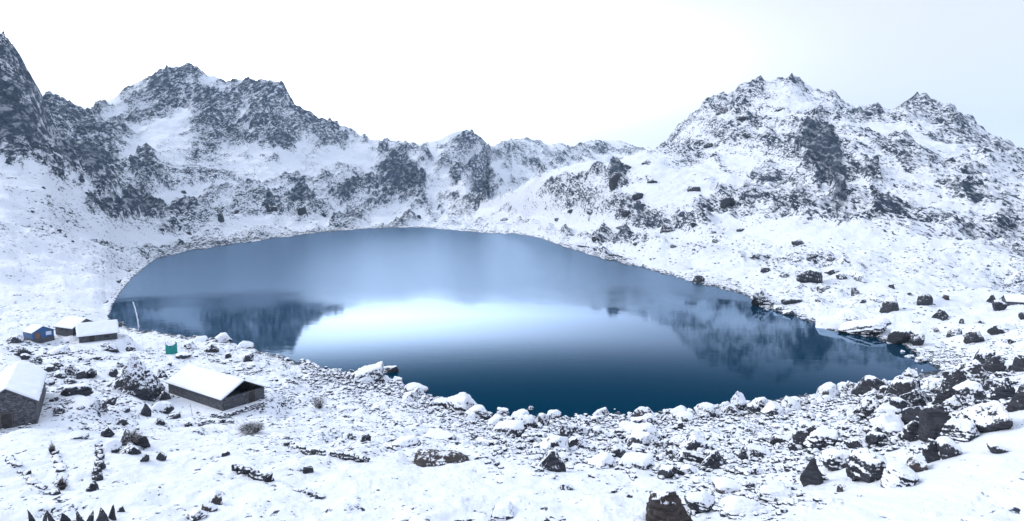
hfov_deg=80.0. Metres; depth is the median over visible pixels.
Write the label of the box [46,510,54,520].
standing slate
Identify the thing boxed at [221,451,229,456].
boulder
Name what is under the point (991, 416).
boulder
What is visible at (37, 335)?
door
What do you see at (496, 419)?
shore stone
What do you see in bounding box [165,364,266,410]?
stone hut
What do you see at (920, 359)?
stone
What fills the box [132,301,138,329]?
flagpole
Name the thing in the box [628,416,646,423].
rock
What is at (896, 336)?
boulder
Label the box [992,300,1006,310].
boulder
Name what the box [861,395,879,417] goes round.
rock
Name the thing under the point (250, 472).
dry stone wall
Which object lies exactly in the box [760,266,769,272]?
rock
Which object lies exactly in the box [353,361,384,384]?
boulder
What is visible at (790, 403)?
boulder
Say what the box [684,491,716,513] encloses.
boulder
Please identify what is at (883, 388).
rock
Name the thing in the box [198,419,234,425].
dry stone wall
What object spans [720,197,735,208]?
boulder
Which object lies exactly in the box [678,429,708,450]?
rock
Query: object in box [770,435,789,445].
boulder
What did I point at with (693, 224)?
rock
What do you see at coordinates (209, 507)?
boulder
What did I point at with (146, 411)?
boulder
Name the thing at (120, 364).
rock
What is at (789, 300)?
boulder
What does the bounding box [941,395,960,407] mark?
rock
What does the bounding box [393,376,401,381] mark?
boulder
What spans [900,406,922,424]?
rock
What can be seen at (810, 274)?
boulder
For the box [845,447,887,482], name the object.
boulder
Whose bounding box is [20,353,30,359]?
rock
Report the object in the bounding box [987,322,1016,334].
rock
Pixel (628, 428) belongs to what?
boulder
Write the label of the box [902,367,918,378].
rock
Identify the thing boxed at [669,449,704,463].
boulder
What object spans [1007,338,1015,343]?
rock
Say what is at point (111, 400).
boulder
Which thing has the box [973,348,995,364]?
rock
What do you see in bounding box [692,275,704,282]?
boulder
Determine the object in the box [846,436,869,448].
rock
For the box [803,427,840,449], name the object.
boulder
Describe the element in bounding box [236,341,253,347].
boulder
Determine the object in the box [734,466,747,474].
rock
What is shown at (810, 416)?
shore stone
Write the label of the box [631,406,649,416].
shore stone
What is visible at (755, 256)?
rock
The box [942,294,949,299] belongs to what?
boulder
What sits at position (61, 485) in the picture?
shrub
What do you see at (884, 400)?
rock
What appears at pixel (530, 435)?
rubble
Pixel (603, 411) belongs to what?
boulder
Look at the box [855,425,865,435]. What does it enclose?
rock
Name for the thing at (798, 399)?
shore stone
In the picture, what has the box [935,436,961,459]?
boulder
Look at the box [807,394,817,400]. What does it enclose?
shore stone
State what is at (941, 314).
boulder
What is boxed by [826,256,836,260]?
rock
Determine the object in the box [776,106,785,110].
rock
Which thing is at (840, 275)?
boulder
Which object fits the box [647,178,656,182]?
rock
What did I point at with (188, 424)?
rock
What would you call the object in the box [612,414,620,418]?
shore stone
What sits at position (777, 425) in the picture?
rock
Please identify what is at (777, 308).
boulder
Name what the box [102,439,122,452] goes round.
boulder
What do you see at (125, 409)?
rock
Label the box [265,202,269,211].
rock
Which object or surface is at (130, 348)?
boulder
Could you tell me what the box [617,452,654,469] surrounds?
boulder
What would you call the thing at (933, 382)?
rock
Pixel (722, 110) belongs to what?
rock
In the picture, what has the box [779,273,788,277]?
rock
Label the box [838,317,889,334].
boulder
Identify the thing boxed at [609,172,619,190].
boulder
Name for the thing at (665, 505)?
boulder
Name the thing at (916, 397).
rock
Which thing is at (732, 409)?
shore stone
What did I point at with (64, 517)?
standing slate
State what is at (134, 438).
shrub
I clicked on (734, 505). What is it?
boulder
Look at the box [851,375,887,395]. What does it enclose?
rock
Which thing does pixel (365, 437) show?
boulder
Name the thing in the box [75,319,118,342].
stone hut
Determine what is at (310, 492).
dry stone wall
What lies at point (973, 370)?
boulder
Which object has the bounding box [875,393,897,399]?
boulder
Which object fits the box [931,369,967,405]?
boulder
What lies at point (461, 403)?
boulder
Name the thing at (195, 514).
boulder
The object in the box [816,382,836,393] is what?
boulder
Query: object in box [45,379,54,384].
rock
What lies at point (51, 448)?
shrub
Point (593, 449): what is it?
rock
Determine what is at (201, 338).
boulder
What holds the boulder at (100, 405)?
on the terrain
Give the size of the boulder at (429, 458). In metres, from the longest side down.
4.937 x 3.953 x 2.097 m
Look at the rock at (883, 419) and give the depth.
57.63 m
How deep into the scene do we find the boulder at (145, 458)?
47.33 m
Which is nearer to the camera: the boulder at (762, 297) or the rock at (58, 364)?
the rock at (58, 364)
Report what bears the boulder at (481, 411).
on the terrain
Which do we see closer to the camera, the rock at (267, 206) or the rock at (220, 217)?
the rock at (220, 217)
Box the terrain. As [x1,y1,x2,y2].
[0,31,1023,520]
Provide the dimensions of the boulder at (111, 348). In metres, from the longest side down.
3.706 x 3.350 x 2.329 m
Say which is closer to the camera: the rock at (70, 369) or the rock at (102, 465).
the rock at (102, 465)
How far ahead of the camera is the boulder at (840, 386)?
123.96 m
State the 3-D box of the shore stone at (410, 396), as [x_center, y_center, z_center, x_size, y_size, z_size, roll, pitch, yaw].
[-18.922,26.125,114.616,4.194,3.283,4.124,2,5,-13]
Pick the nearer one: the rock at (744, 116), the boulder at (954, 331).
the boulder at (954, 331)
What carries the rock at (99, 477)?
on the terrain
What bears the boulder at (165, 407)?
on the terrain
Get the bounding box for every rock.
[14,348,31,355]
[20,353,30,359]
[29,355,42,363]
[43,364,55,371]
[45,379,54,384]
[49,395,58,401]
[52,360,65,369]
[53,370,66,378]
[53,404,67,414]
[63,364,78,375]
[63,412,71,417]
[64,378,76,383]
[76,404,84,409]
[89,480,98,490]
[92,355,101,359]
[95,472,103,480]
[98,462,105,469]
[101,427,114,437]
[108,368,117,376]
[117,362,124,367]
[117,418,128,425]
[120,406,130,412]
[120,429,130,445]
[120,442,141,454]
[137,436,149,447]
[154,417,165,424]
[157,369,167,377]
[159,388,170,399]
[184,421,193,426]
[218,213,223,221]
[225,353,231,358]
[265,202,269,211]
[298,205,307,215]
[538,450,565,471]
[539,435,568,451]
[560,453,569,461]
[560,482,573,489]
[568,436,585,447]
[585,446,597,452]
[586,207,592,213]
[587,452,616,467]
[592,236,599,241]
[614,428,623,433]
[626,431,658,446]
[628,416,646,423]
[631,422,663,440]
[641,159,650,164]
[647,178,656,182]
[648,439,663,449]
[657,465,679,477]
[666,448,675,455]
[673,420,685,429]
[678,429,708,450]
[679,464,698,474]
[690,222,696,227]
[700,450,726,469]
[703,142,712,147]
[716,107,727,114]
[723,453,733,457]
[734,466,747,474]
[736,112,756,120]
[740,132,748,137]
[744,443,773,458]
[748,439,761,445]
[749,254,759,258]
[750,466,763,474]
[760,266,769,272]
[771,422,782,428]
[774,202,781,209]
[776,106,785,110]
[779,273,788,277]
[791,238,803,245]
[807,252,818,258]
[825,442,834,447]
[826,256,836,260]
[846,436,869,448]
[849,396,870,415]
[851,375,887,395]
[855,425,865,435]
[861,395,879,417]
[862,425,891,436]
[864,389,877,396]
[865,431,887,445]
[868,413,904,427]
[874,402,900,414]
[878,385,887,392]
[878,396,890,404]
[886,397,914,413]
[888,379,917,396]
[899,389,931,406]
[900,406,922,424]
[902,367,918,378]
[926,326,939,332]
[927,377,944,390]
[930,383,940,393]
[934,369,955,377]
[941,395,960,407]
[952,363,962,369]
[952,380,987,407]
[952,404,962,409]
[963,331,984,343]
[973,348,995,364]
[982,379,998,390]
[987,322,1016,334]
[1004,361,1012,371]
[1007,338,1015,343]
[1018,311,1023,319]
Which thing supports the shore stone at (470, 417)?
on the terrain
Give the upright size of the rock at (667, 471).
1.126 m
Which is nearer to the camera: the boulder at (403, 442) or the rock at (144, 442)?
the rock at (144, 442)
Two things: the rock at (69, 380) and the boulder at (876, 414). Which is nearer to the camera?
the boulder at (876, 414)
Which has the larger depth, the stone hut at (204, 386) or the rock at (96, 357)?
the rock at (96, 357)
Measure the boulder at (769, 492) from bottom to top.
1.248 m
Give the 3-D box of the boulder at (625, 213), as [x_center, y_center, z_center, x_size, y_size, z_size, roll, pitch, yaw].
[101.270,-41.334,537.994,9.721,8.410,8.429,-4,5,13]
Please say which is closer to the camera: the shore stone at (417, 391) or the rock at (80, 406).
the rock at (80, 406)
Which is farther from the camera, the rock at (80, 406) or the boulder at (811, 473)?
the rock at (80, 406)
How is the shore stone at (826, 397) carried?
on the terrain
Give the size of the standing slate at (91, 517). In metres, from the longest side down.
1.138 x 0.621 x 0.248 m
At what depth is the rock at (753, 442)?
67.08 m
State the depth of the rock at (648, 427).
77.54 m
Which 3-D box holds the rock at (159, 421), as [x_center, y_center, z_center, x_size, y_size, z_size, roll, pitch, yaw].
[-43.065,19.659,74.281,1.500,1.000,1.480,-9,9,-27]
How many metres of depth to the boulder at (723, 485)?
40.81 m
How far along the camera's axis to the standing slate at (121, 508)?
34.58 m
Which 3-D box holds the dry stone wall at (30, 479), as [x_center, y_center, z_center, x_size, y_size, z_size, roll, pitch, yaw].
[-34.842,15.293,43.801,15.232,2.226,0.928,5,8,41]
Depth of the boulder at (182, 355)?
141.65 m
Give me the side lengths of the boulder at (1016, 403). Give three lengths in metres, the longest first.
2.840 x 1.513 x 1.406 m
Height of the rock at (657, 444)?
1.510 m
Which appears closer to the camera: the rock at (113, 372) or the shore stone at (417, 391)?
the rock at (113, 372)
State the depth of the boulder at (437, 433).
75.35 m
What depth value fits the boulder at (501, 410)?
113.87 m
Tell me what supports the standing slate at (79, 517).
on the terrain
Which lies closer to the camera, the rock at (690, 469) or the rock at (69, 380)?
the rock at (690, 469)
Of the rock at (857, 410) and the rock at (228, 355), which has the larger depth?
the rock at (228, 355)
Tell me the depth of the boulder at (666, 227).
464.00 m
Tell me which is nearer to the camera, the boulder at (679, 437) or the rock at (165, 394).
the boulder at (679, 437)
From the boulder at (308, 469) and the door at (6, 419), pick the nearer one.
the boulder at (308, 469)
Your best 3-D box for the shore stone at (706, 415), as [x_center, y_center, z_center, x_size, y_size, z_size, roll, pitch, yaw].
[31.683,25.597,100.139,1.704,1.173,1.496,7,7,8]
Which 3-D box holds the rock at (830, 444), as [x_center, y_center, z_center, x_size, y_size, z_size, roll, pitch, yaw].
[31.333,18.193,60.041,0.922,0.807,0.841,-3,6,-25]
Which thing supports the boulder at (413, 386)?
on the terrain
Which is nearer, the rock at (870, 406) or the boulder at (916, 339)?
the rock at (870, 406)
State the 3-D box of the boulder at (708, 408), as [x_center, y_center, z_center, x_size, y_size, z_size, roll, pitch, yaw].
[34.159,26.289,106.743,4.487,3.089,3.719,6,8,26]
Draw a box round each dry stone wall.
[5,455,60,494]
[48,448,68,487]
[86,443,104,491]
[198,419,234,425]
[210,401,264,418]
[231,464,274,481]
[283,441,370,462]
[293,487,325,498]
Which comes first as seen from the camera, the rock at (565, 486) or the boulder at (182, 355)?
the rock at (565, 486)
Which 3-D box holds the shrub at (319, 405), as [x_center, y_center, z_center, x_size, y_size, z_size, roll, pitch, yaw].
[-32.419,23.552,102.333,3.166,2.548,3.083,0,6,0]
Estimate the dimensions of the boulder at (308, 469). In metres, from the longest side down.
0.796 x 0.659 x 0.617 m
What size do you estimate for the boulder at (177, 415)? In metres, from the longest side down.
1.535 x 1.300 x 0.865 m
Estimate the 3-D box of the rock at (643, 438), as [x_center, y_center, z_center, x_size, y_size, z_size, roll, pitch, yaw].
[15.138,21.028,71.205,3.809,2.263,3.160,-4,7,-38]
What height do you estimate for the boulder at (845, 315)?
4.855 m
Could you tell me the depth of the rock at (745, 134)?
613.86 m
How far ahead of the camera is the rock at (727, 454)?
56.95 m
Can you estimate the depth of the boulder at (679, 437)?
70.53 m
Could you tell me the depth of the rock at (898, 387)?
77.70 m
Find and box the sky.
[0,0,1023,149]
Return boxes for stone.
[359,377,376,385]
[401,391,418,401]
[412,387,426,395]
[466,414,475,420]
[487,414,503,425]
[510,409,529,417]
[516,414,537,429]
[535,413,550,425]
[591,416,600,423]
[592,426,606,436]
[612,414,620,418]
[619,421,633,426]
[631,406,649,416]
[641,413,659,425]
[672,411,693,421]
[700,413,709,418]
[725,403,739,415]
[760,400,784,416]
[792,396,802,403]
[806,413,815,418]
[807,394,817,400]
[816,396,826,402]
[817,386,840,398]
[822,395,831,400]
[842,381,856,393]
[915,357,927,361]
[932,358,940,362]
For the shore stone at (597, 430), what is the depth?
81.21 m
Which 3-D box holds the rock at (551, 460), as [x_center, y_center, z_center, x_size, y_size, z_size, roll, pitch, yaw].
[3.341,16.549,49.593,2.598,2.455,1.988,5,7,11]
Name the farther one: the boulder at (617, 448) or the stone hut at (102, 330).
the stone hut at (102, 330)
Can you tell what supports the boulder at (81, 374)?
on the terrain
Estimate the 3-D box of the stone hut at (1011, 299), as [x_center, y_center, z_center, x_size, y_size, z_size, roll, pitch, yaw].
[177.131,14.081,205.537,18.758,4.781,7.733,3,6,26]
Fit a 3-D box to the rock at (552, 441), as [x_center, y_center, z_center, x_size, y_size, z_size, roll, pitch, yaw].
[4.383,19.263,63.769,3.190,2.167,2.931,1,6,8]
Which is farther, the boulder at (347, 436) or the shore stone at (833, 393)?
the shore stone at (833, 393)
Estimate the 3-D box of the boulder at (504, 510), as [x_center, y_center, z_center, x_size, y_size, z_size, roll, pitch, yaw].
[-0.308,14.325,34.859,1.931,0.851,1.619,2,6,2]
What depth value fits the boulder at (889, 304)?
199.96 m
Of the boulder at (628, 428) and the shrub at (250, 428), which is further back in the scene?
the boulder at (628, 428)
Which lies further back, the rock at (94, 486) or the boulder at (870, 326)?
the boulder at (870, 326)
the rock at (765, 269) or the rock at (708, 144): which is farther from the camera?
the rock at (708, 144)
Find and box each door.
[0,412,13,428]
[35,332,40,338]
[89,336,94,341]
[248,390,255,402]
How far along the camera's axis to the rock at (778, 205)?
417.52 m
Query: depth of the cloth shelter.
144.17 m
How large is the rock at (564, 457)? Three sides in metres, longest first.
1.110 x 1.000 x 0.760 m
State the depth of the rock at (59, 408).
64.93 m
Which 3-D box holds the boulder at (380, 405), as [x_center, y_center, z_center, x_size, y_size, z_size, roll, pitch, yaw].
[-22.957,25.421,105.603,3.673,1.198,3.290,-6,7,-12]
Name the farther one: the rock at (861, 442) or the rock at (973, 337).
the rock at (973, 337)
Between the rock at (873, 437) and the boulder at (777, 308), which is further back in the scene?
the boulder at (777, 308)
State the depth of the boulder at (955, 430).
44.15 m
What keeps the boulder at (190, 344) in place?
on the terrain
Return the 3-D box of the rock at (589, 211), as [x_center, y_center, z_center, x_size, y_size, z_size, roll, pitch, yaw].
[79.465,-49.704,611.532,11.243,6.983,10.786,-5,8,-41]
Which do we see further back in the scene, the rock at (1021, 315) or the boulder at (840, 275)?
the boulder at (840, 275)
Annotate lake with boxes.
[108,227,937,417]
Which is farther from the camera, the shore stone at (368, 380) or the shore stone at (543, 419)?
the shore stone at (368, 380)
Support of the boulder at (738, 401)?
on the terrain
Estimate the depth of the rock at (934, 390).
78.89 m
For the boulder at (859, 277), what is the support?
on the terrain
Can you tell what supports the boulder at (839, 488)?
on the terrain
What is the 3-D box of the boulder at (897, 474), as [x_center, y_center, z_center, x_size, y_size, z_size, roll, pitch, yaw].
[23.727,13.234,37.345,2.152,1.690,1.900,2,6,19]
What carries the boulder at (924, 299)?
on the terrain
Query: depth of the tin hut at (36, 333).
144.20 m
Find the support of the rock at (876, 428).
on the terrain
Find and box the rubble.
[0,223,1023,520]
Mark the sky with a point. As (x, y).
(567, 72)
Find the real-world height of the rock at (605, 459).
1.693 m
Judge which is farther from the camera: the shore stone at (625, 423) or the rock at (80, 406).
the shore stone at (625, 423)
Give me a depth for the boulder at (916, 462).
39.37 m
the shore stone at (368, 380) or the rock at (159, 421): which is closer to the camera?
the rock at (159, 421)
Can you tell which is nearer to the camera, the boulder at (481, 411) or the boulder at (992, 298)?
the boulder at (481, 411)
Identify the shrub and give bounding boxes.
[48,441,55,453]
[55,476,69,489]
[125,428,142,445]
[234,419,264,434]
[311,395,326,408]
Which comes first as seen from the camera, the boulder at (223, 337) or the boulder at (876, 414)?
the boulder at (876, 414)
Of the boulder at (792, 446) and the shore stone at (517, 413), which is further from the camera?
the shore stone at (517, 413)
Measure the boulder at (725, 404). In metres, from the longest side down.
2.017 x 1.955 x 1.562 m
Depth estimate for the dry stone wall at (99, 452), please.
46.69 m
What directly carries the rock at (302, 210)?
on the terrain
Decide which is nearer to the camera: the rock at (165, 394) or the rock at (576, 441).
the rock at (576, 441)
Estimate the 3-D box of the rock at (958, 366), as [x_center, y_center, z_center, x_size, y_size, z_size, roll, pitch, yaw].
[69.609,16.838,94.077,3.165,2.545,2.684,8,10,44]
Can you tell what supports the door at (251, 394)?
in the stone hut at (204, 386)
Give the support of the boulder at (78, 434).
on the terrain
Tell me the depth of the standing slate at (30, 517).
33.92 m
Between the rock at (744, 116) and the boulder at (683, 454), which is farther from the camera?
the rock at (744, 116)
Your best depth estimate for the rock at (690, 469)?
48.16 m
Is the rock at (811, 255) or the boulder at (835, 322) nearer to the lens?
the boulder at (835, 322)
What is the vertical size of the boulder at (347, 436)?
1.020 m
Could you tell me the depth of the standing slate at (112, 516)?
33.33 m
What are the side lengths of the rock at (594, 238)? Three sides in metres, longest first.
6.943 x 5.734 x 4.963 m
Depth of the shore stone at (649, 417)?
93.22 m
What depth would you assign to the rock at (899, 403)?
69.52 m
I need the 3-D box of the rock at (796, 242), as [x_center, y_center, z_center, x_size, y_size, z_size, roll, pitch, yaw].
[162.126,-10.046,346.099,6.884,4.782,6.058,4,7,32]
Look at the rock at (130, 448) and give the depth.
51.04 m
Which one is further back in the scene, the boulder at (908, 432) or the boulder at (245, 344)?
the boulder at (245, 344)
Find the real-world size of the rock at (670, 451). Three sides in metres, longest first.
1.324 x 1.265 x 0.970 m
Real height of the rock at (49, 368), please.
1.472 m
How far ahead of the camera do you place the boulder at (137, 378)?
93.63 m
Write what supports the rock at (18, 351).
on the terrain
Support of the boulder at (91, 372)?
on the terrain
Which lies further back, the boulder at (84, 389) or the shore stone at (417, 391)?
the shore stone at (417, 391)
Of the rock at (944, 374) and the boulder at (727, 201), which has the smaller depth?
the rock at (944, 374)
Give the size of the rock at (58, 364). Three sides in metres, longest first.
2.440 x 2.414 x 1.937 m
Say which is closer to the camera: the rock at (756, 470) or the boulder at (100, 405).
the rock at (756, 470)
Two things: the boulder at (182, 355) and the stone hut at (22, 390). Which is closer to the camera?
the stone hut at (22, 390)
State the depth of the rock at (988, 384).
68.87 m
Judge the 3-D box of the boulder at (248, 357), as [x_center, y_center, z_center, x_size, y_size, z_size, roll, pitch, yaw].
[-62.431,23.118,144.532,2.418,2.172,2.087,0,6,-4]
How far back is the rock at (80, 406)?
66.48 m
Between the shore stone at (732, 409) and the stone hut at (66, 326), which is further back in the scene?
the stone hut at (66, 326)
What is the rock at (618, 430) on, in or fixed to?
on the terrain
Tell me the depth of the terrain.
357.80 m
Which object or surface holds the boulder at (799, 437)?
on the terrain
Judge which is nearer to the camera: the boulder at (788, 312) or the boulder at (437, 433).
the boulder at (437, 433)
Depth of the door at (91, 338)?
146.27 m
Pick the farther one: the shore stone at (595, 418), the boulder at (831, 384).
the boulder at (831, 384)
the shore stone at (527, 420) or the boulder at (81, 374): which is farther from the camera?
the boulder at (81, 374)
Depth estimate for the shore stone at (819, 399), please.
105.08 m
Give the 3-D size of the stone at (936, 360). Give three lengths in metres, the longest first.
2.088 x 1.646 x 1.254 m
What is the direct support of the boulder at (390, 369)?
on the terrain
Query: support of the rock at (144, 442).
on the terrain
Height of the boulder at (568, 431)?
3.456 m
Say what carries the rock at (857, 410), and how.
on the terrain
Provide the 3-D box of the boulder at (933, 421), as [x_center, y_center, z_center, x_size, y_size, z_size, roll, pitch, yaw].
[32.975,12.685,46.839,2.890,3.465,2.572,0,5,23]
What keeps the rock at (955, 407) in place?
on the terrain
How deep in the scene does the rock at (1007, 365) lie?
81.91 m
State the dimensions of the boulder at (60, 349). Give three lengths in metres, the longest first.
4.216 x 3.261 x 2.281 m
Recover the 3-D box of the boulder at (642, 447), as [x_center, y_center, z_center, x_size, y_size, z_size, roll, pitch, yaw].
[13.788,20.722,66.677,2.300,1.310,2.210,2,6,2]
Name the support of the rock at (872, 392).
on the terrain
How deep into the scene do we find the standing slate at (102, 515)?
32.88 m
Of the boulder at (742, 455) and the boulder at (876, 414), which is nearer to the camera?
the boulder at (742, 455)
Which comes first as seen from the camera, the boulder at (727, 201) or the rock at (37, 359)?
the rock at (37, 359)
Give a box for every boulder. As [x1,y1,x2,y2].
[6,335,24,343]
[47,345,70,355]
[60,383,93,396]
[65,430,89,439]
[76,370,87,378]
[86,368,96,377]
[92,399,107,411]
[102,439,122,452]
[103,344,118,352]
[106,397,116,404]
[112,352,164,401]
[126,345,135,350]
[140,403,151,416]
[140,454,149,461]
[151,401,173,413]
[156,452,166,460]
[168,412,180,418]
[175,352,191,358]
[184,340,196,348]
[186,508,207,520]
[194,335,208,341]
[201,503,217,511]
[203,343,218,352]
[209,490,221,504]
[215,332,231,341]
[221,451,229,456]
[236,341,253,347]
[243,354,253,361]
[303,465,313,473]
[342,433,353,439]
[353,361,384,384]
[361,433,370,441]
[371,401,389,409]
[384,365,398,372]
[386,435,420,450]
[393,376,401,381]
[404,382,428,392]
[414,449,469,467]
[426,428,455,439]
[434,398,446,408]
[446,392,477,416]
[465,404,491,419]
[491,500,517,520]
[492,420,524,437]
[497,407,508,414]
[547,409,561,419]
[558,424,592,438]
[592,407,609,416]
[605,441,625,457]
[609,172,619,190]
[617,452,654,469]
[619,423,638,434]
[621,209,629,216]
[628,443,646,452]
[631,191,642,199]
[645,488,692,520]
[660,223,674,232]
[666,433,686,447]
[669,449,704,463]
[670,405,686,412]
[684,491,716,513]
[687,186,700,191]
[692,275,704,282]
[694,402,719,417]
[712,477,742,493]
[716,495,762,515]
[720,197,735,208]
[720,401,730,410]
[731,391,746,410]
[738,447,747,459]
[746,397,768,412]
[751,290,774,305]
[759,484,791,502]
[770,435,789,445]
[773,305,783,310]
[781,297,802,304]
[781,396,801,410]
[782,310,794,314]
[788,443,797,450]
[792,425,816,447]
[796,267,822,282]
[800,457,823,486]
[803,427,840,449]
[815,316,842,328]
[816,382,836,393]
[817,286,830,291]
[819,448,850,470]
[824,267,839,274]
[834,309,866,321]
[835,272,846,279]
[836,382,845,391]
[836,484,843,491]
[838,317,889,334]
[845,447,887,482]
[846,271,855,277]
[851,287,859,295]
[853,274,864,282]
[873,412,900,417]
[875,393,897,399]
[879,296,898,312]
[880,462,919,488]
[884,421,902,433]
[885,375,920,393]
[886,329,913,343]
[899,420,918,441]
[905,453,927,472]
[909,333,924,345]
[916,294,932,305]
[917,406,950,441]
[922,438,939,462]
[931,308,948,320]
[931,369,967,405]
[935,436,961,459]
[939,418,979,442]
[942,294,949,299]
[946,326,961,337]
[957,400,1012,432]
[961,359,990,385]
[982,355,1005,372]
[986,294,995,302]
[987,441,1008,453]
[990,376,1014,400]
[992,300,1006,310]
[1005,383,1023,411]
[1011,354,1023,371]
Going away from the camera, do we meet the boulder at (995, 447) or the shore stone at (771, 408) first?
the boulder at (995, 447)
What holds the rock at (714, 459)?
on the terrain
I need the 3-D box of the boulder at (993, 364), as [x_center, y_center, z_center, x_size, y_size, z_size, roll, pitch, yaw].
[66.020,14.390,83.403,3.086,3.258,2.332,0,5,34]
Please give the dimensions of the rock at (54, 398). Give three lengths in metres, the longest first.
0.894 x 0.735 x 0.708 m
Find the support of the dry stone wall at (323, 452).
on the terrain
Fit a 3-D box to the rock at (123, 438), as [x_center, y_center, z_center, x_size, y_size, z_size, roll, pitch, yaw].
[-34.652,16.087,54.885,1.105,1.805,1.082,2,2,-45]
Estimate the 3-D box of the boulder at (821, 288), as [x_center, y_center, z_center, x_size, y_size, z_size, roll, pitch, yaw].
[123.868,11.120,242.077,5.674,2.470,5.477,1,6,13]
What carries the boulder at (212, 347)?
on the terrain
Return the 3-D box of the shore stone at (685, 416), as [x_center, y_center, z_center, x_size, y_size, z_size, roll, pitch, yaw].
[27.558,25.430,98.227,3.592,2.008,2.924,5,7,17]
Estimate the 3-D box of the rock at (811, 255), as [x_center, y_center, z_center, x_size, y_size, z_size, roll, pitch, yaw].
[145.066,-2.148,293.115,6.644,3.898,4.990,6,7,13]
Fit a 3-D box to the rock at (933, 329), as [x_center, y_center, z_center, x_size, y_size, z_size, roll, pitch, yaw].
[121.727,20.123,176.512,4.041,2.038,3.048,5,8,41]
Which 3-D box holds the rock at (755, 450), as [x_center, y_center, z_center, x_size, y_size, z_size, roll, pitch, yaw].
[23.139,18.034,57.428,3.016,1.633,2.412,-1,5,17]
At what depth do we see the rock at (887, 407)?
69.53 m
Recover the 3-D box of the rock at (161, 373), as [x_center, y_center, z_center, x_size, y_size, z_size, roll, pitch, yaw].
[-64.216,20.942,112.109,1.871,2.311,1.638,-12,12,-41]
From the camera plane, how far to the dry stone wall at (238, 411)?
90.84 m
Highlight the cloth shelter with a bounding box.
[165,342,177,353]
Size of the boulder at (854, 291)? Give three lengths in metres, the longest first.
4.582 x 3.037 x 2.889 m
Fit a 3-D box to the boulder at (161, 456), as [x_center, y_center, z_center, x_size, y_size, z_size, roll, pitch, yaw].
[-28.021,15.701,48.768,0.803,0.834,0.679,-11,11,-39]
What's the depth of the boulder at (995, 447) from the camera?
38.58 m
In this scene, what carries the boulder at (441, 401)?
on the terrain
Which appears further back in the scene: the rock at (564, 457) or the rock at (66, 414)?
the rock at (66, 414)
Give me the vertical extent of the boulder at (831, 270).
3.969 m
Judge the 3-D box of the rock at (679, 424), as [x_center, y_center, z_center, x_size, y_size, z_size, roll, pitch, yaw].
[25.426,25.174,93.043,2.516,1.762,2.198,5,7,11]
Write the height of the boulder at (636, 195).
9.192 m
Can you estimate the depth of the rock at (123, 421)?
66.92 m
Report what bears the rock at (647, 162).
on the terrain
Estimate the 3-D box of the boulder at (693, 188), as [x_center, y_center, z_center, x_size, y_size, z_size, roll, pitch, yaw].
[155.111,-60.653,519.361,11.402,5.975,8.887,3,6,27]
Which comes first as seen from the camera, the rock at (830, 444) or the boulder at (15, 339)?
the rock at (830, 444)
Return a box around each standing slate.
[27,510,35,520]
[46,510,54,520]
[60,513,70,520]
[76,511,83,520]
[86,510,93,520]
[96,508,108,520]
[108,504,116,520]
[117,506,125,511]
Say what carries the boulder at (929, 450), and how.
on the terrain
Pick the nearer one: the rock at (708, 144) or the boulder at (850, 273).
the boulder at (850, 273)
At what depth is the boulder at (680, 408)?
110.75 m
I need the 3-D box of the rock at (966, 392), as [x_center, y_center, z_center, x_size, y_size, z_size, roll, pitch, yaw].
[44.804,13.309,59.410,2.316,3.132,3.007,-3,7,-31]
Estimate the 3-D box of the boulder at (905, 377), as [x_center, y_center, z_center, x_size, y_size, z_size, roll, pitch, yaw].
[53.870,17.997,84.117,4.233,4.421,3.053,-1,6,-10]
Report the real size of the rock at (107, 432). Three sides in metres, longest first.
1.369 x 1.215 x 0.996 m
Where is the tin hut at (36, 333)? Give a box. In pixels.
[21,324,54,342]
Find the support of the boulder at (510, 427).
on the terrain
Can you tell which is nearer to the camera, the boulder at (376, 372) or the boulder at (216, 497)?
the boulder at (216, 497)
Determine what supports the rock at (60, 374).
on the terrain
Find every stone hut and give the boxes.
[0,361,47,428]
[53,316,93,335]
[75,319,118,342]
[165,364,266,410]
[1001,294,1023,305]
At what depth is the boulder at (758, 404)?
101.84 m
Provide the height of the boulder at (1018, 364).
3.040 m
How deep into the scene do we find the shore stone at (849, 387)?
109.72 m
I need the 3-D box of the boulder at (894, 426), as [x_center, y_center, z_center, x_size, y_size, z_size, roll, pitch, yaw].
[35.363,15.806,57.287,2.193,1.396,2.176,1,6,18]
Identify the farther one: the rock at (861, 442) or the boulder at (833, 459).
the rock at (861, 442)
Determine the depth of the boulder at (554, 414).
111.01 m
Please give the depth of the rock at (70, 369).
104.83 m
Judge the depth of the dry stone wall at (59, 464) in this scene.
45.17 m
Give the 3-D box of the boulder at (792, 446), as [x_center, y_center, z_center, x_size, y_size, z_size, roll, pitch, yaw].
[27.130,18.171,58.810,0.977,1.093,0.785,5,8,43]

